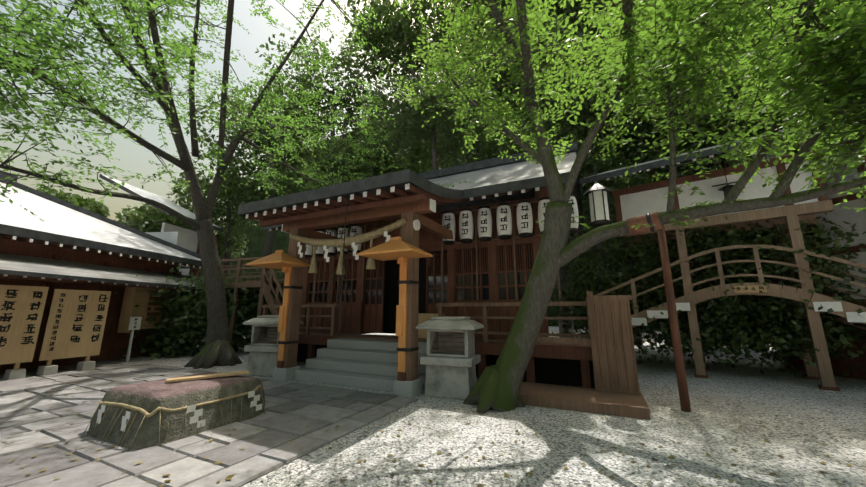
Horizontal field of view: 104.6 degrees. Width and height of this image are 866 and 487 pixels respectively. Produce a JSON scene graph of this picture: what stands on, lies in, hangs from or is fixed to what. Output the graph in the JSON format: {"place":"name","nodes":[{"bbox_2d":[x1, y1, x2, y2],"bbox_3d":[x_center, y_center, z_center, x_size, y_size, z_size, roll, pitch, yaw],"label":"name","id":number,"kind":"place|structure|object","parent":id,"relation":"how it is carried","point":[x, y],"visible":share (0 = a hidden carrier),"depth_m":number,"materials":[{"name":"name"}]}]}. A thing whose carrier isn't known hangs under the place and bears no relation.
{"place":"outdoors","nodes":[
{"label":"outdoors","id":0,"kind":"place"},
{"bbox_2d":[0,238,203,355],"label":"office walls","id":1,"kind":"structure","parent":0,"point":[112,338],"depth_m":10.25,"materials":[{"name":"brown wood"}]},
{"bbox_2d":[0,0,486,234],"label":"sky","id":2,"kind":"structure","parent":0,"point":[133,157],"materials":[{"name":"white"}]},
{"bbox_2d":[0,0,492,232],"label":"thin tree sprays","id":3,"kind":"object","parent":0,"point":[68,77],"visible":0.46,"depth_m":5.53,"materials":[{"name":"green plant"}]},
{"bbox_2d":[0,0,497,234],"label":"tree foliage","id":4,"kind":"object","parent":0,"point":[31,50],"visible":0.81,"depth_m":5.43,"materials":[{"name":"green plant"}]},
{"bbox_2d":[246,237,432,371],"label":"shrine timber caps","id":5,"kind":"object","parent":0,"point":[400,250],"visible":1,"depth_m":6.39,"materials":[{"name":"orange wood"}]},
{"bbox_2d":[278,198,418,351],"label":"metal bands","id":6,"kind":"object","parent":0,"point":[398,349],"visible":0.98,"depth_m":6.26,"materials":[{"name":"black metal"}]},
{"bbox_2d":[282,198,457,249],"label":"shrine porch beams","id":7,"kind":"structure","parent":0,"point":[426,223],"depth_m":7.48,"materials":[{"name":"brown wood"}]},
{"bbox_2d":[245,183,538,232],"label":"rafter ends","id":8,"kind":"object","parent":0,"point":[416,224],"visible":0.67,"depth_m":6.66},
{"bbox_2d":[309,272,530,303],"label":"lattice windows","id":9,"kind":"structure","parent":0,"point":[502,280],"depth_m":8.78,"materials":[{"name":"brown wood"}]},
{"bbox_2d":[312,186,548,332],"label":"shrine wall panels","id":10,"kind":"object","parent":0,"point":[426,238],"visible":0.08,"depth_m":9.36,"materials":[{"name":"brown wood"}]},
{"bbox_2d":[418,313,444,337],"bbox_3d":[-0.125,2.084,8.511,0.750,0.600,0.400,-6,-13,26],"label":"wooden box","id":11,"kind":"object","parent":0,"point":[422,318],"visible":0.38,"depth_m":8.35,"materials":[{"name":"beige wood"}]},
{"bbox_2d":[248,184,637,391],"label":"shrine building","id":12,"kind":"structure","parent":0,"point":[371,201],"depth_m":8.27,"materials":[{"name":"brown wood"}]},
{"bbox_2d":[297,244,594,387],"bbox_3d":[-0.349,1.815,9.200,9.800,3.100,0.920,-6,-13,26],"label":"dark interior","id":13,"kind":"object","parent":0,"point":[566,372],"visible":0.08,"depth_m":8.77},
{"bbox_2d":[37,0,865,345],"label":"forest crowns","id":14,"kind":"object","parent":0,"point":[396,38],"depth_m":20.44,"materials":[{"name":"green plant"}]},
{"bbox_2d":[114,11,855,347],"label":"background trees","id":15,"kind":"object","parent":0,"point":[149,218],"depth_m":16.76,"materials":[{"name":"green plant"}]},
{"bbox_2d":[119,326,865,486],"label":"gravel ground","id":16,"kind":"structure","parent":0,"point":[558,448],"depth_m":3.98,"materials":[{"name":"grey gravel"}]},
{"bbox_2d":[0,223,218,373],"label":"office","id":17,"kind":"structure","parent":16,"relation":"on","point":[105,354],"depth_m":10.04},
{"bbox_2d":[0,253,199,286],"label":"roof eaves","id":18,"kind":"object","parent":17,"relation":"attached to","point":[14,262],"depth_m":9.01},
{"bbox_2d":[3,236,200,290],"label":"rafter ends","id":19,"kind":"object","parent":17,"relation":"attached to","point":[47,242],"visible":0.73,"depth_m":8.96,"materials":[{"name":"paint"}]},
{"bbox_2d":[0,175,219,260],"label":"roof","id":20,"kind":"structure","parent":17,"relation":"attached to","point":[59,219],"depth_m":10.26,"materials":[{"name":"grey metal"}]},
{"bbox_2d":[0,172,222,289],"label":"office roof edges","id":21,"kind":"object","parent":17,"relation":"attached to","point":[19,232],"visible":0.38,"depth_m":10.40,"materials":[{"name":"black metal"}]},
{"bbox_2d":[117,287,187,332],"bbox_3d":[-9.379,2.206,11.416,0.440,1.510,2.200,-1,-11,6],"label":"wooden signboard","id":22,"kind":"object","parent":16,"relation":"on","point":[141,297],"visible":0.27,"depth_m":10.94,"materials":[{"name":"brown wood"}]},
{"bbox_2d":[0,0,381,368],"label":"tree","id":23,"kind":"object","parent":16,"relation":"on","point":[217,350],"depth_m":8.04,"materials":[{"name":"green plant"}]},
{"bbox_2d":[1,0,372,281],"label":"tree sprays","id":24,"kind":"object","parent":23,"relation":"attached to","point":[168,11],"visible":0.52,"depth_m":6.69,"materials":[{"name":"green plant"}]},
{"bbox_2d":[115,265,284,359],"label":"shrubs","id":25,"kind":"object","parent":16,"relation":"on","point":[190,306],"visible":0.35,"depth_m":11.67,"materials":[{"name":"green plant"}]},
{"bbox_2d":[0,359,417,486],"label":"paving flagstones","id":26,"kind":"object","parent":16,"relation":"on","point":[272,448],"visible":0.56,"depth_m":4.10,"materials":[{"name":"stone"}]},
{"bbox_2d":[0,285,48,379],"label":"notice board","id":27,"kind":"object","parent":26,"relation":"on","point":[21,310],"visible":0.98,"depth_m":7.58,"materials":[{"name":"brown wood"}]},
{"bbox_2d":[36,289,110,374],"bbox_3d":[-9.132,2.222,8.534,0.299,2.040,1.120,-4,-12,19],"label":"notice board","id":28,"kind":"object","parent":26,"relation":"on","point":[75,325],"visible":1,"depth_m":8.48,"materials":[{"name":"brown wood"}]},
{"bbox_2d":[126,317,141,361],"bbox_3d":[-9.097,2.898,10.091,0.083,1.330,0.340,-1,-11,6],"label":"sign post","id":29,"kind":"object","parent":26,"relation":"on","point":[134,323],"visible":0.98,"depth_m":10.09,"materials":[{"name":"paint"}]},
{"bbox_2d":[87,372,265,450],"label":"stone block","id":30,"kind":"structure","parent":26,"relation":"on","point":[149,396],"depth_m":4.13,"materials":[{"name":"stone"}]},
{"bbox_2d":[83,385,264,449],"bbox_3d":[-3.411,2.234,4.601,1.386,0.403,1.622,-6,-13,26],"label":"straw rope fringe","id":31,"kind":"object","parent":30,"relation":"attached to","point":[140,410],"visible":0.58,"depth_m":4.02,"materials":[{"name":"beige fabric"}]},
{"bbox_2d":[96,391,261,431],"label":"paper streamers","id":32,"kind":"object","parent":31,"relation":"hanging from","point":[197,414],"visible":0.88,"depth_m":4.12,"materials":[{"name":"white paper"}]},
{"bbox_2d":[166,370,248,382],"bbox_3d":[-3.226,1.916,4.831,0.985,0.045,0.160,8,-14,-35],"label":"wooden pole","id":33,"kind":"object","parent":30,"relation":"on","point":[169,380],"visible":1,"depth_m":4.78,"materials":[{"name":"beige wood"}]},
{"bbox_2d":[179,257,284,348],"bbox_3d":[-6.925,2.351,12.705,5.174,3.435,1.678,-4,-12,21],"label":"corridor","id":34,"kind":"object","parent":16,"relation":"on","point":[266,290],"visible":0.33,"depth_m":12.04,"materials":[{"name":"brown wood"}]},
{"bbox_2d":[243,315,302,375],"bbox_3d":[-4.011,2.507,8.329,1.120,1.400,0.840,-2,-12,12],"label":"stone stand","id":35,"kind":"object","parent":16,"relation":"on","point":[262,349],"visible":0.62,"depth_m":8.04,"materials":[{"name":"grey stone"}]},
{"bbox_2d":[272,338,425,397],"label":"stone steps","id":36,"kind":"structure","parent":16,"relation":"on","point":[366,364],"depth_m":7.31,"materials":[{"name":"grey stone"}]},
{"bbox_2d":[238,141,585,242],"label":"shrine roof edges","id":37,"kind":"object","parent":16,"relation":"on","point":[386,182],"visible":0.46,"depth_m":7.25,"materials":[{"name":"black metal"}]},
{"bbox_2d":[305,244,312,257],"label":"paper lantern","id":38,"kind":"object","parent":37,"relation":"attached to","point":[308,251],"visible":0.21,"depth_m":10.73,"materials":[{"name":"white paper"}]},
{"bbox_2d":[315,229,324,256],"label":"paper lantern","id":39,"kind":"object","parent":37,"relation":"attached to","point":[319,251],"visible":0.21,"depth_m":10.54,"materials":[{"name":"white paper"}]},
{"bbox_2d":[326,228,336,255],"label":"paper lantern","id":40,"kind":"object","parent":37,"relation":"attached to","point":[331,250],"visible":0.35,"depth_m":10.37,"materials":[{"name":"white paper"}]},
{"bbox_2d":[337,226,348,253],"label":"paper lantern","id":41,"kind":"object","parent":37,"relation":"attached to","point":[340,234],"visible":0.46,"depth_m":10.16,"materials":[{"name":"white paper"}]},
{"bbox_2d":[297,231,389,261],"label":"paper streamers","id":42,"kind":"object","parent":37,"relation":"attached to","point":[353,245],"visible":0.92,"depth_m":7.12,"materials":[{"name":"paper"}]},
{"bbox_2d":[289,217,406,274],"bbox_3d":[-1.970,0.137,7.215,3.204,1.065,0.193,-6,-13,26],"label":"shimenawa rope","id":43,"kind":"object","parent":37,"relation":"attached to","point":[362,238],"visible":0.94,"depth_m":7.10,"materials":[{"name":"fabric"}]},
{"bbox_2d":[350,224,361,252],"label":"paper lantern","id":44,"kind":"object","parent":37,"relation":"attached to","point":[355,228],"visible":0.4,"depth_m":9.95,"materials":[{"name":"white paper"}]},
{"bbox_2d":[442,207,455,244],"bbox_3d":[0.408,-0.477,8.757,0.367,0.980,0.373,0,-11,1],"label":"paper lantern","id":45,"kind":"object","parent":37,"relation":"attached to","point":[448,219],"visible":0.71,"depth_m":8.63,"materials":[{"name":"white paper"}]},
{"bbox_2d":[459,208,473,242],"bbox_3d":[0.848,-0.520,8.545,0.367,0.980,0.373,0,-11,1],"label":"paper lantern","id":46,"kind":"object","parent":37,"relation":"attached to","point":[466,227],"visible":1,"depth_m":8.39,"materials":[{"name":"white paper"}]},
{"bbox_2d":[477,206,491,240],"bbox_3d":[1.288,-0.563,8.333,0.367,0.980,0.372,0,-11,1],"label":"paper lantern","id":47,"kind":"object","parent":37,"relation":"attached to","point":[484,221],"visible":1,"depth_m":8.18,"materials":[{"name":"white paper"}]},
{"bbox_2d":[496,199,511,239],"bbox_3d":[1.727,-0.606,8.121,0.367,0.980,0.372,0,-11,1],"label":"paper lantern","id":48,"kind":"object","parent":37,"relation":"attached to","point":[504,221],"visible":1,"depth_m":7.97,"materials":[{"name":"white paper"}]},
{"bbox_2d":[517,196,532,237],"bbox_3d":[2.167,-0.648,7.909,0.367,0.980,0.373,0,-11,1],"label":"paper lantern","id":49,"kind":"object","parent":37,"relation":"attached to","point":[524,219],"visible":1,"depth_m":7.76,"materials":[{"name":"white paper"}]},
{"bbox_2d":[538,197,549,234],"bbox_3d":[2.607,-0.691,7.697,0.367,0.980,0.373,0,-11,1],"label":"paper lantern","id":50,"kind":"object","parent":37,"relation":"attached to","point":[543,201],"visible":0.48,"depth_m":7.60,"materials":[{"name":"white paper"}]},
{"bbox_2d":[568,194,578,232],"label":"paper lantern","id":51,"kind":"object","parent":37,"relation":"attached to","point":[574,225],"visible":0.4,"depth_m":7.31,"materials":[{"name":"white paper"}]},
{"bbox_2d":[584,170,611,226],"bbox_3d":[3.333,-0.966,6.765,0.489,1.210,0.538,0,-11,1],"label":"hanging lantern","id":52,"kind":"object","parent":37,"relation":"attached to","point":[596,193],"visible":0.98,"depth_m":6.62,"materials":[{"name":"glass"}]},
{"bbox_2d":[355,56,492,170],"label":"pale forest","id":53,"kind":"object","parent":16,"relation":"on","point":[408,114],"depth_m":15.45,"materials":[{"name":"green plant"}]},
{"bbox_2d":[5,353,865,486],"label":"fallen leaves","id":54,"kind":"object","parent":16,"relation":"on","point":[341,480],"visible":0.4,"depth_m":3.95,"materials":[{"name":"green plant"}]},
{"bbox_2d":[416,317,483,399],"bbox_3d":[0.340,2.097,6.296,1.120,1.400,0.840,-4,-12,20],"label":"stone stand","id":55,"kind":"object","parent":16,"relation":"on","point":[450,359],"visible":0.98,"depth_m":6.04,"materials":[{"name":"grey stone"}]},
{"bbox_2d":[262,200,650,419],"bbox_3d":[-0.956,1.080,8.031,9.850,4.080,2.535,-6,-13,26],"label":"wooden framework","id":56,"kind":"object","parent":16,"relation":"on","point":[614,400],"visible":0.58,"depth_m":6.14,"materials":[{"name":"brown wood"}]},
{"bbox_2d":[392,0,865,413],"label":"tree","id":57,"kind":"object","parent":16,"relation":"on","point":[848,11],"depth_m":5.01,"materials":[{"name":"green plant"}]},
{"bbox_2d":[395,0,865,225],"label":"tree sprays","id":58,"kind":"object","parent":57,"relation":"attached to","point":[771,17],"visible":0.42,"depth_m":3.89,"materials":[{"name":"green plant"}]},
{"bbox_2d":[626,211,662,235],"bbox_3d":[3.120,-0.290,4.937,0.429,0.316,0.280,-9,-15,38],"label":"prop pole padding","id":59,"kind":"object","parent":57,"relation":"attached to","point":[637,220],"visible":0.79,"depth_m":4.86,"materials":[{"name":"fabric"}]},
{"bbox_2d":[431,0,865,228],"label":"tree foliage","id":60,"kind":"object","parent":57,"relation":"attached to","point":[693,95],"visible":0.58,"depth_m":4.33,"materials":[{"name":"green plant"}]},
{"bbox_2d":[646,213,654,231],"bbox_3d":[3.184,-0.311,4.885,0.085,0.298,0.294,-10,-15,40],"label":"prop pole strap","id":61,"kind":"object","parent":57,"relation":"attached to","point":[649,221],"visible":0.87,"depth_m":4.79,"materials":[{"name":"black metal"}]},
{"bbox_2d":[657,225,690,411],"bbox_3d":[3.906,1.133,5.452,0.124,2.957,0.130,0,-11,1],"label":"prop pole","id":62,"kind":"object","parent":16,"relation":"on","point":[678,359],"visible":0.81,"depth_m":5.37,"materials":[{"name":"brown wood"}]},
{"bbox_2d":[549,208,865,380],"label":"shrubs","id":63,"kind":"object","parent":16,"relation":"on","point":[771,334],"visible":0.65,"depth_m":8.17,"materials":[{"name":"green plant"}]},
{"bbox_2d":[585,134,865,390],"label":"frame","id":64,"kind":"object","parent":16,"relation":"on","point":[780,168],"depth_m":8.15,"materials":[{"name":"wood"}]},
{"bbox_2d":[712,167,736,197],"bbox_3d":[6.840,-1.405,7.777,0.422,0.850,0.390,1,-11,-3],"label":"hanging lantern","id":65,"kind":"object","parent":64,"relation":"attached to","point":[726,188],"visible":0.6,"depth_m":7.73,"materials":[{"name":"black metal"}]},
{"bbox_2d":[586,200,865,387],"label":"wooden bridge","id":66,"kind":"structure","parent":16,"relation":"on","point":[791,216],"depth_m":7.58,"materials":[{"name":"brown wood"}]},
{"bbox_2d":[583,124,865,325],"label":"rafter ends","id":67,"kind":"object","parent":66,"relation":"attached to","point":[850,316],"visible":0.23,"depth_m":7.47,"materials":[{"name":"white paint"}]},
{"bbox_2d":[734,285,766,292],"bbox_3d":[6.996,1.005,7.384,0.520,0.150,0.026,-9,-15,38],"label":"bridge warning plate","id":68,"kind":"object","parent":66,"relation":"attached to","point":[748,289],"visible":1,"depth_m":7.38,"materials":[{"name":"beige wood"}]},
{"bbox_2d":[218,36,770,328],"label":"background trees","id":69,"kind":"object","parent":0,"point":[256,238],"depth_m":40.53,"materials":[{"name":"green plant"}]},
{"bbox_2d":[428,151,575,189],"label":"roof","id":70,"kind":"structure","parent":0,"point":[517,171],"depth_m":10.14,"materials":[{"name":"grey metal"}]},
{"bbox_2d":[585,128,788,177],"bbox_3d":[7.175,-2.524,9.132,5.166,1.480,3.700,-9,-15,38],"label":"roof edge","id":71,"kind":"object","parent":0,"point":[667,157],"depth_m":9.40,"materials":[{"name":"grey metal"}]},
{"bbox_2d":[579,123,829,184],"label":"bridge roof edges","id":72,"kind":"object","parent":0,"point":[659,163],"visible":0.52,"depth_m":8.11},
{"bbox_2d":[620,160,817,220],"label":"wall","id":73,"kind":"structure","parent":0,"point":[641,203],"depth_m":8.22,"materials":[{"name":"white paint"}]},
{"bbox_2d":[740,131,865,379],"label":"tree","id":74,"kind":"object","parent":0,"point":[853,217],"depth_m":7.80,"materials":[{"name":"green plant"}]},
{"bbox_2d":[836,173,862,183],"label":"store house roof","id":75,"kind":"structure","parent":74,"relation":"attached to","point":[848,178],"depth_m":7.42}
]}

